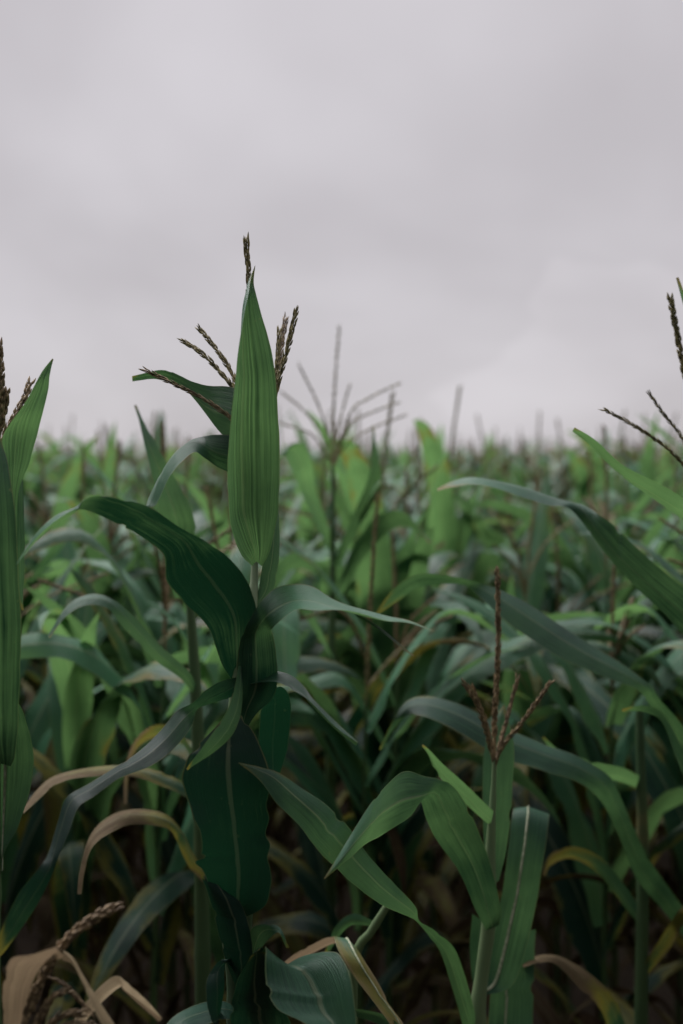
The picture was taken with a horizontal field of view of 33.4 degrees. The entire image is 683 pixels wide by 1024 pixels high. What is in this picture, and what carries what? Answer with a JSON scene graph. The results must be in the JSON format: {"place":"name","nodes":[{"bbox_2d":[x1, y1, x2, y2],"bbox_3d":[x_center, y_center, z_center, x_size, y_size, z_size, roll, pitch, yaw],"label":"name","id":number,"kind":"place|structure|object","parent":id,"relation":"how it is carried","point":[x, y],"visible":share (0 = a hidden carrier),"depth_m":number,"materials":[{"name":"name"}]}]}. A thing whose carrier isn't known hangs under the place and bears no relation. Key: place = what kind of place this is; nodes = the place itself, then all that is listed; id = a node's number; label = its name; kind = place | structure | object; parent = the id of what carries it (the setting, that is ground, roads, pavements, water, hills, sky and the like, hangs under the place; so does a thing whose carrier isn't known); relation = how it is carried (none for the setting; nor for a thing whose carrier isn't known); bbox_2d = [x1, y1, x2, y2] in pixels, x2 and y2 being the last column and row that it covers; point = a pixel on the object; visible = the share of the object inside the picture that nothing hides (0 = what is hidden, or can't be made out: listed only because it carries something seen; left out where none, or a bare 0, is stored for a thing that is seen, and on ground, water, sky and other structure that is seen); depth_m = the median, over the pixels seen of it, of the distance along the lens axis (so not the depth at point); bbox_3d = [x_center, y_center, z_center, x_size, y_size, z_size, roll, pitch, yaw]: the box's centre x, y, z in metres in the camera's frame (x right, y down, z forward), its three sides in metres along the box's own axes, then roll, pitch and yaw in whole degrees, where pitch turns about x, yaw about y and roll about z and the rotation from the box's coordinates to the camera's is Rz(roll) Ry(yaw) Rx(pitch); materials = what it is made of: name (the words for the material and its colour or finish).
{"place":"outdoors","nodes":[
{"label":"outdoors","id":0,"kind":"place"},
{"bbox_2d":[3,661,674,1023],"bbox_3d":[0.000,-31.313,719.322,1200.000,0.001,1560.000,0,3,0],"label":"ground","id":1,"kind":"structure","parent":0,"point":[25,941],"depth_m":4.64,"materials":[{"name":"soil"}]},
{"bbox_2d":[0,337,52,1023],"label":"corn plant","id":2,"kind":"object","parent":1,"relation":"on","point":[19,432],"visible":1,"depth_m":1.28,"materials":[{"name":"green plant"}]},
{"bbox_2d":[1,516,75,943],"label":"corn plant","id":3,"kind":"object","parent":1,"relation":"on","point":[36,778],"visible":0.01,"depth_m":3.98,"materials":[{"name":"green plant"}]},
{"bbox_2d":[24,449,76,889],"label":"corn plant","id":4,"kind":"object","parent":1,"relation":"on","point":[36,491],"visible":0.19,"depth_m":5.16,"materials":[{"name":"green plant"}]},
{"bbox_2d":[23,431,77,660],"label":"corn plant","id":5,"kind":"object","parent":1,"relation":"on","point":[34,471],"visible":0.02,"depth_m":5.18,"materials":[{"name":"green plant"}]},
{"bbox_2d":[36,414,92,495],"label":"corn plant","id":6,"kind":"object","parent":1,"relation":"on","point":[49,440],"visible":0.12,"depth_m":7.85,"materials":[{"name":"green plant"}]},
{"bbox_2d":[28,425,103,496],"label":"corn plant","id":7,"kind":"object","parent":1,"relation":"on","point":[34,463],"visible":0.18,"depth_m":7.37,"materials":[{"name":"green plant"}]},
{"bbox_2d":[4,554,128,977],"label":"corn plant","id":8,"kind":"object","parent":1,"relation":"on","point":[23,699],"visible":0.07,"depth_m":3.79,"materials":[{"name":"green plant"}]},
{"bbox_2d":[1,528,140,1015],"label":"corn plant","id":9,"kind":"object","parent":1,"relation":"on","point":[51,575],"visible":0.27,"depth_m":2.90,"materials":[{"name":"green plant"}]},
{"bbox_2d":[2,435,149,925],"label":"corn plant","id":10,"kind":"object","parent":1,"relation":"on","point":[68,487],"visible":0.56,"depth_m":3.69,"materials":[{"name":"green plant"}]},
{"bbox_2d":[28,441,134,515],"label":"corn plant","id":11,"kind":"object","parent":1,"relation":"on","point":[126,493],"visible":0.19,"depth_m":5.91,"materials":[{"name":"green plant"}]},
{"bbox_2d":[2,902,161,1023],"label":"corn plant","id":12,"kind":"object","parent":1,"relation":"on","point":[20,1000],"visible":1,"depth_m":1.09,"materials":[{"name":"brown plant"}]},
{"bbox_2d":[24,447,140,855],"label":"corn plant","id":13,"kind":"object","parent":1,"relation":"on","point":[49,514],"visible":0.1,"depth_m":4.53,"materials":[{"name":"green plant"}]},
{"bbox_2d":[39,441,129,529],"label":"corn plant","id":14,"kind":"object","parent":1,"relation":"on","point":[64,465],"visible":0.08,"depth_m":5.79,"materials":[{"name":"green plant"}]},
{"bbox_2d":[17,446,155,1023],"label":"corn plant","id":15,"kind":"object","parent":1,"relation":"on","point":[66,552],"visible":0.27,"depth_m":3.05,"materials":[{"name":"green plant"}]},
{"bbox_2d":[1,524,173,1023],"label":"corn plant","id":16,"kind":"object","parent":1,"relation":"on","point":[20,865],"visible":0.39,"depth_m":2.50,"materials":[{"name":"green plant"}]},
{"bbox_2d":[33,455,148,546],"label":"corn plant","id":17,"kind":"object","parent":1,"relation":"on","point":[77,498],"visible":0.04,"depth_m":5.81,"materials":[{"name":"green plant"}]},
{"bbox_2d":[26,435,182,855],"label":"corn plant","id":18,"kind":"object","parent":1,"relation":"on","point":[122,491],"visible":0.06,"depth_m":5.14,"materials":[{"name":"green plant"}]},
{"bbox_2d":[67,423,146,908],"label":"corn plant","id":19,"kind":"object","parent":1,"relation":"on","point":[109,465],"visible":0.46,"depth_m":4.33,"materials":[{"name":"green plant"}]},
{"bbox_2d":[26,438,190,1023],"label":"corn plant","id":20,"kind":"object","parent":1,"relation":"on","point":[92,527],"visible":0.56,"depth_m":3.13,"materials":[{"name":"green plant"}]},
{"bbox_2d":[20,557,207,1023],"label":"corn plant","id":21,"kind":"object","parent":1,"relation":"on","point":[81,737],"visible":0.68,"depth_m":2.33,"materials":[{"name":"green plant"}]},
{"bbox_2d":[85,421,143,491],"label":"corn plant","id":22,"kind":"object","parent":1,"relation":"on","point":[102,457],"visible":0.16,"depth_m":8.01,"materials":[{"name":"green plant"}]},
{"bbox_2d":[23,405,210,1023],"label":"corn plant","id":23,"kind":"object","parent":1,"relation":"on","point":[173,504],"visible":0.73,"depth_m":1.80,"materials":[{"name":"green plant"}]},
{"bbox_2d":[33,434,220,854],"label":"corn plant","id":24,"kind":"object","parent":1,"relation":"on","point":[93,460],"visible":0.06,"depth_m":5.17,"materials":[{"name":"green plant"}]},
{"bbox_2d":[32,430,228,1015],"bbox_3d":[-0.749,0.798,3.829,1.116,2.150,0.366,0,3,8],"label":"corn plant","id":25,"kind":"object","parent":1,"relation":"on","point":[201,533],"visible":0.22,"depth_m":3.80,"materials":[{"name":"green plant"}]},
{"bbox_2d":[46,413,226,542],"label":"corn plant","id":26,"kind":"object","parent":1,"relation":"on","point":[90,478],"visible":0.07,"depth_m":5.89,"materials":[{"name":"green plant"}]},
{"bbox_2d":[79,421,206,846],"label":"corn plant","id":27,"kind":"object","parent":1,"relation":"on","point":[129,488],"visible":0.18,"depth_m":6.03,"materials":[{"name":"green plant"}]},
{"bbox_2d":[111,410,224,1008],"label":"corn plant","id":28,"kind":"object","parent":1,"relation":"on","point":[200,519],"visible":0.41,"depth_m":3.84,"materials":[{"name":"green plant"}]},
{"bbox_2d":[132,430,214,514],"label":"corn plant","id":29,"kind":"object","parent":1,"relation":"on","point":[176,471],"visible":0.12,"depth_m":5.36,"materials":[{"name":"green plant"}]},
{"bbox_2d":[145,429,213,495],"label":"corn plant","id":30,"kind":"object","parent":1,"relation":"on","point":[196,464],"visible":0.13,"depth_m":6.66,"materials":[{"name":"green plant"}]},
{"bbox_2d":[20,421,361,1023],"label":"corn plant","id":31,"kind":"object","parent":1,"relation":"on","point":[93,660],"visible":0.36,"depth_m":2.28,"materials":[{"name":"green plant"}]},
{"bbox_2d":[29,480,362,1023],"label":"corn plant","id":32,"kind":"object","parent":1,"relation":"on","point":[136,801],"visible":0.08,"depth_m":3.05,"materials":[{"name":"green plant"}]},
{"bbox_2d":[56,437,345,1023],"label":"corn plant","id":33,"kind":"object","parent":1,"relation":"on","point":[156,627],"visible":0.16,"depth_m":3.19,"materials":[{"name":"green plant"}]},
{"bbox_2d":[119,466,283,973],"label":"corn plant","id":34,"kind":"object","parent":1,"relation":"on","point":[131,779],"visible":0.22,"depth_m":4.44,"materials":[{"name":"green plant"}]},
{"bbox_2d":[85,484,330,1023],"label":"corn plant","id":35,"kind":"object","parent":1,"relation":"on","point":[154,898],"visible":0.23,"depth_m":2.21,"materials":[{"name":"green plant"}]},
{"bbox_2d":[131,410,295,503],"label":"corn plant","id":36,"kind":"object","parent":1,"relation":"on","point":[206,481],"depth_m":6.01,"materials":[{"name":"green plant"}]},
{"bbox_2d":[0,232,434,1023],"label":"corn plant","id":37,"kind":"object","parent":1,"relation":"on","point":[240,616],"visible":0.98,"depth_m":1.27,"materials":[{"name":"green plant"}]},
{"bbox_2d":[124,473,318,993],"bbox_3d":[-0.374,0.869,3.832,1.101,2.011,0.474,-1,3,-19],"label":"corn plant","id":38,"kind":"object","parent":1,"relation":"on","point":[201,498],"visible":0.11,"depth_m":3.74,"materials":[{"name":"green plant"}]},
{"bbox_2d":[119,465,344,845],"bbox_3d":[-0.424,0.749,4.519,1.052,2.185,0.454,2,3,32],"label":"corn plant","id":39,"kind":"object","parent":1,"relation":"on","point":[283,489],"visible":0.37,"depth_m":4.44,"materials":[{"name":"green plant"}]},
{"bbox_2d":[36,470,470,1023],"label":"corn plant","id":40,"kind":"object","parent":1,"relation":"on","point":[313,746],"visible":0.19,"depth_m":2.94,"materials":[{"name":"green plant"}]},
{"bbox_2d":[227,493,310,958],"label":"corn plant","id":41,"kind":"object","parent":1,"relation":"on","point":[281,835],"visible":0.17,"depth_m":3.97,"materials":[{"name":"green plant"}]},
{"bbox_2d":[191,410,349,703],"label":"corn plant","id":42,"kind":"object","parent":1,"relation":"on","point":[283,473],"visible":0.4,"depth_m":6.52,"materials":[{"name":"green plant"}]},
{"bbox_2d":[232,482,346,940],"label":"corn plant","id":43,"kind":"object","parent":1,"relation":"on","point":[304,520],"visible":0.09,"depth_m":4.45,"materials":[{"name":"green plant"}]},
{"bbox_2d":[267,535,345,949],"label":"corn plant","id":44,"kind":"object","parent":1,"relation":"on","point":[299,544],"visible":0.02,"depth_m":4.49,"materials":[{"name":"green plant"}]},
{"bbox_2d":[270,465,352,939],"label":"corn plant","id":45,"kind":"object","parent":1,"relation":"on","point":[311,638],"visible":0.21,"depth_m":3.69,"materials":[{"name":"green plant"}]},
{"bbox_2d":[279,410,343,897],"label":"corn plant","id":46,"kind":"object","parent":1,"relation":"on","point":[303,440],"visible":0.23,"depth_m":5.17,"materials":[{"name":"green plant"}]},
{"bbox_2d":[278,444,349,912],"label":"corn plant","id":47,"kind":"object","parent":1,"relation":"on","point":[300,856],"visible":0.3,"depth_m":4.46,"materials":[{"name":"green plant"}]},
{"bbox_2d":[152,326,528,1023],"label":"corn plant","id":48,"kind":"object","parent":1,"relation":"on","point":[298,458],"visible":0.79,"depth_m":2.60,"materials":[{"name":"green plant"}]},
{"bbox_2d":[285,906,402,1023],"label":"corn plant","id":49,"kind":"object","parent":1,"relation":"on","point":[361,973],"visible":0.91,"depth_m":1.55,"materials":[{"name":"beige plant"}]},
{"bbox_2d":[284,420,410,893],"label":"corn plant","id":50,"kind":"object","parent":1,"relation":"on","point":[343,706],"visible":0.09,"depth_m":5.31,"materials":[{"name":"green plant"}]},
{"bbox_2d":[278,468,421,894],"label":"corn plant","id":51,"kind":"object","parent":1,"relation":"on","point":[345,621],"visible":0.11,"depth_m":5.23,"materials":[{"name":"green plant"}]},
{"bbox_2d":[263,468,465,1023],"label":"corn plant","id":52,"kind":"object","parent":1,"relation":"on","point":[348,654],"visible":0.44,"depth_m":2.95,"materials":[{"name":"green plant"}]},
{"bbox_2d":[279,409,460,913],"bbox_3d":[0.145,0.715,4.535,1.131,2.251,0.350,-5,5,-40],"label":"corn plant","id":53,"kind":"object","parent":1,"relation":"on","point":[344,508],"visible":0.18,"depth_m":4.33,"materials":[{"name":"green plant"}]},
{"bbox_2d":[140,530,605,1023],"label":"corn plant","id":54,"kind":"object","parent":1,"relation":"on","point":[394,926],"visible":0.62,"depth_m":2.47,"materials":[{"name":"green plant"}]},
{"bbox_2d":[259,445,505,1023],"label":"corn plant","id":55,"kind":"object","parent":1,"relation":"on","point":[441,997],"visible":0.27,"depth_m":3.19,"materials":[{"name":"green plant"}]},
{"bbox_2d":[282,390,491,1023],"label":"corn plant","id":56,"kind":"object","parent":1,"relation":"on","point":[435,889],"visible":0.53,"depth_m":2.85,"materials":[{"name":"green plant"}]},
{"bbox_2d":[258,461,526,959],"bbox_3d":[0.184,0.837,3.785,1.002,2.079,0.374,-1,3,-21],"label":"corn plant","id":57,"kind":"object","parent":1,"relation":"on","point":[482,522],"visible":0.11,"depth_m":3.75,"materials":[{"name":"green plant"}]},
{"bbox_2d":[279,472,507,981],"bbox_3d":[0.178,0.874,3.694,1.069,2.012,0.301,-2,3,-34],"label":"corn plant","id":58,"kind":"object","parent":1,"relation":"on","point":[340,693],"visible":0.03,"depth_m":3.60,"materials":[{"name":"green plant"}]},
{"bbox_2d":[239,565,555,1023],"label":"corn plant","id":59,"kind":"object","parent":1,"relation":"on","point":[502,941],"visible":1,"depth_m":1.61,"materials":[{"name":"green plant"}]},
{"bbox_2d":[164,493,632,1023],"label":"corn plant","id":60,"kind":"object","parent":1,"relation":"on","point":[411,757],"visible":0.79,"depth_m":2.34,"materials":[{"name":"green plant"}]},
{"bbox_2d":[380,429,451,494],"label":"corn plant","id":61,"kind":"object","parent":1,"relation":"on","point":[394,463],"visible":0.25,"depth_m":7.27,"materials":[{"name":"green plant"}]},
{"bbox_2d":[383,427,478,974],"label":"corn plant","id":62,"kind":"object","parent":1,"relation":"on","point":[424,524],"visible":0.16,"depth_m":4.40,"materials":[{"name":"green plant"}]},
{"bbox_2d":[398,424,480,518],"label":"corn plant","id":63,"kind":"object","parent":1,"relation":"on","point":[440,437],"visible":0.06,"depth_m":5.78,"materials":[{"name":"green plant"}]},
{"bbox_2d":[384,384,522,1023],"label":"corn plant","id":64,"kind":"object","parent":1,"relation":"on","point":[452,532],"visible":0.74,"depth_m":3.59,"materials":[{"name":"green plant"}]},
{"bbox_2d":[391,418,517,847],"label":"corn plant","id":65,"kind":"object","parent":1,"relation":"on","point":[491,492],"visible":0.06,"depth_m":5.08,"materials":[{"name":"green plant"}]},
{"bbox_2d":[404,492,584,968],"bbox_3d":[0.507,0.897,3.758,1.042,1.959,0.293,-2,3,-34],"label":"corn plant","id":66,"kind":"object","parent":1,"relation":"on","point":[549,593],"visible":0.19,"depth_m":3.72,"materials":[{"name":"green plant"}]},
{"bbox_2d":[482,433,510,471],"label":"corn plant","id":67,"kind":"object","parent":1,"relation":"on","point":[486,444],"visible":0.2,"depth_m":9.38,"materials":[{"name":"green plant"}]},
{"bbox_2d":[459,427,543,502],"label":"corn plant","id":68,"kind":"object","parent":1,"relation":"on","point":[512,478],"visible":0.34,"depth_m":6.48,"materials":[{"name":"green plant"}]},
{"bbox_2d":[451,414,552,691],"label":"corn plant","id":69,"kind":"object","parent":1,"relation":"on","point":[467,454],"visible":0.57,"depth_m":5.83,"materials":[{"name":"green plant"}]},
{"bbox_2d":[434,447,587,891],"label":"corn plant","id":70,"kind":"object","parent":1,"relation":"on","point":[463,502],"visible":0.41,"depth_m":4.54,"materials":[{"name":"green plant"}]},
{"bbox_2d":[456,411,601,679],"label":"corn plant","id":71,"kind":"object","parent":1,"relation":"on","point":[521,481],"visible":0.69,"depth_m":5.26,"materials":[{"name":"green plant"}]},
{"bbox_2d":[376,573,682,1023],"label":"corn plant","id":72,"kind":"object","parent":1,"relation":"on","point":[541,628],"visible":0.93,"depth_m":1.85,"materials":[{"name":"green plant"}]},
{"bbox_2d":[464,438,600,960],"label":"corn plant","id":73,"kind":"object","parent":1,"relation":"on","point":[518,533],"visible":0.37,"depth_m":4.55,"materials":[{"name":"green plant"}]},
{"bbox_2d":[458,470,623,1023],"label":"corn plant","id":74,"kind":"object","parent":1,"relation":"on","point":[532,579],"visible":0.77,"depth_m":3.05,"materials":[{"name":"green plant"}]},
{"bbox_2d":[490,498,598,939],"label":"corn plant","id":75,"kind":"object","parent":1,"relation":"on","point":[551,561],"visible":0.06,"depth_m":4.53,"materials":[{"name":"green plant"}]},
{"bbox_2d":[410,523,682,1023],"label":"corn plant","id":76,"kind":"object","parent":1,"relation":"on","point":[583,907],"visible":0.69,"depth_m":2.40,"materials":[{"name":"green plant"}]},
{"bbox_2d":[416,442,682,1023],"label":"corn plant","id":77,"kind":"object","parent":1,"relation":"on","point":[495,538],"visible":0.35,"depth_m":3.84,"materials":[{"name":"green plant"}]},
{"bbox_2d":[460,435,645,892],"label":"corn plant","id":78,"kind":"object","parent":1,"relation":"on","point":[483,513],"visible":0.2,"depth_m":5.36,"materials":[{"name":"green plant"}]},
{"bbox_2d":[437,277,682,773],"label":"corn plant","id":79,"kind":"object","parent":1,"relation":"on","point":[656,585],"visible":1,"depth_m":1.68,"materials":[{"name":"green plant"}]},
{"bbox_2d":[472,506,666,1023],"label":"corn plant","id":80,"kind":"object","parent":1,"relation":"on","point":[560,727],"visible":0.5,"depth_m":3.12,"materials":[{"name":"green plant"}]},
{"bbox_2d":[457,424,682,1022],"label":"corn plant","id":81,"kind":"object","parent":1,"relation":"on","point":[597,557],"visible":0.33,"depth_m":3.19,"materials":[{"name":"green plant"}]},
{"bbox_2d":[517,418,626,552],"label":"corn plant","id":82,"kind":"object","parent":1,"relation":"on","point":[564,493],"visible":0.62,"depth_m":5.26,"materials":[{"name":"green plant"}]},
{"bbox_2d":[469,515,680,987],"bbox_3d":[0.958,0.897,3.873,1.082,1.950,0.454,1,3,18],"label":"corn plant","id":83,"kind":"object","parent":1,"relation":"on","point":[628,959],"visible":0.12,"depth_m":3.88,"materials":[{"name":"green plant"}]},
{"bbox_2d":[538,448,638,819],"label":"corn plant","id":84,"kind":"object","parent":1,"relation":"on","point":[575,485],"visible":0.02,"depth_m":6.02,"materials":[{"name":"green plant"}]},
{"bbox_2d":[505,516,682,1023],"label":"corn plant","id":85,"kind":"object","parent":1,"relation":"on","point":[660,781],"visible":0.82,"depth_m":2.40,"materials":[{"name":"green plant"}]},
{"bbox_2d":[510,450,682,901],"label":"corn plant","id":86,"kind":"object","parent":1,"relation":"on","point":[642,502],"visible":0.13,"depth_m":4.39,"materials":[{"name":"green plant"}]},
{"bbox_2d":[522,711,682,1023],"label":"corn plant","id":87,"kind":"object","parent":1,"relation":"on","point":[594,989],"visible":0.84,"depth_m":1.99,"materials":[{"name":"green plant"}]},
{"bbox_2d":[538,617,682,1023],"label":"corn plant","id":88,"kind":"object","parent":1,"relation":"on","point":[658,729],"visible":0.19,"depth_m":3.05,"materials":[{"name":"green plant"}]},
{"bbox_2d":[567,471,674,964],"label":"corn plant","id":89,"kind":"object","parent":1,"relation":"on","point":[627,950],"visible":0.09,"depth_m":4.58,"materials":[{"name":"green plant"}]},
{"bbox_2d":[564,410,680,866],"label":"corn plant","id":90,"kind":"object","parent":1,"relation":"on","point":[579,466],"visible":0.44,"depth_m":5.20,"materials":[{"name":"green plant"}]},
{"bbox_2d":[577,436,681,965],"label":"corn plant","id":91,"kind":"object","parent":1,"relation":"on","point":[617,505],"visible":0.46,"depth_m":3.90,"materials":[{"name":"green plant"}]},
{"bbox_2d":[597,439,682,513],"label":"corn plant","id":92,"kind":"object","parent":1,"relation":"on","point":[633,453],"visible":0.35,"depth_m":6.06,"materials":[{"name":"green plant"}]},
{"bbox_2d":[598,484,682,852],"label":"corn plant","id":93,"kind":"object","parent":1,"relation":"on","point":[649,522],"visible":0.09,"depth_m":5.42,"materials":[{"name":"green plant"}]},
{"bbox_2d":[601,414,682,1004],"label":"corn plant","id":94,"kind":"object","parent":1,"relation":"on","point":[673,955],"visible":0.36,"depth_m":3.11,"materials":[{"name":"green plant"}]},
{"bbox_2d":[609,413,682,671],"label":"corn plant","id":95,"kind":"object","parent":1,"relation":"on","point":[613,474],"visible":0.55,"depth_m":5.78,"materials":[{"name":"green plant"}]},
{"bbox_2d":[609,451,682,560],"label":"corn plant","id":96,"kind":"object","parent":1,"relation":"on","point":[658,508],"visible":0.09,"depth_m":4.53,"materials":[{"name":"green plant"}]},
{"bbox_2d":[616,595,682,971],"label":"corn plant","id":97,"kind":"object","parent":1,"relation":"on","point":[660,931],"visible":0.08,"depth_m":2.67,"materials":[{"name":"green plant"}]},
{"bbox_2d":[617,457,682,1023],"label":"corn plant","id":98,"kind":"object","parent":1,"relation":"on","point":[656,544],"visible":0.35,"depth_m":3.67,"materials":[{"name":"green plant"}]},
{"bbox_2d":[627,411,677,513],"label":"corn plant","id":99,"kind":"object","parent":1,"relation":"on","point":[647,464],"visible":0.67,"depth_m":5.70,"materials":[{"name":"green plant"}]},
{"bbox_2d":[655,427,669,519],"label":"corn plant","id":100,"kind":"object","parent":1,"relation":"on","point":[665,452],"visible":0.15,"depth_m":7.21,"materials":[{"name":"green plant"}]},
{"bbox_2d":[0,0,682,458],"label":"sky","id":101,"kind":"structure","parent":0,"point":[485,197],"materials":[{"name":"grey"}]},
{"bbox_2d":[25,430,682,632],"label":"corn field","id":102,"kind":"structure","parent":0,"point":[511,460],"depth_m":11.82,"materials":[{"name":"green plant"}]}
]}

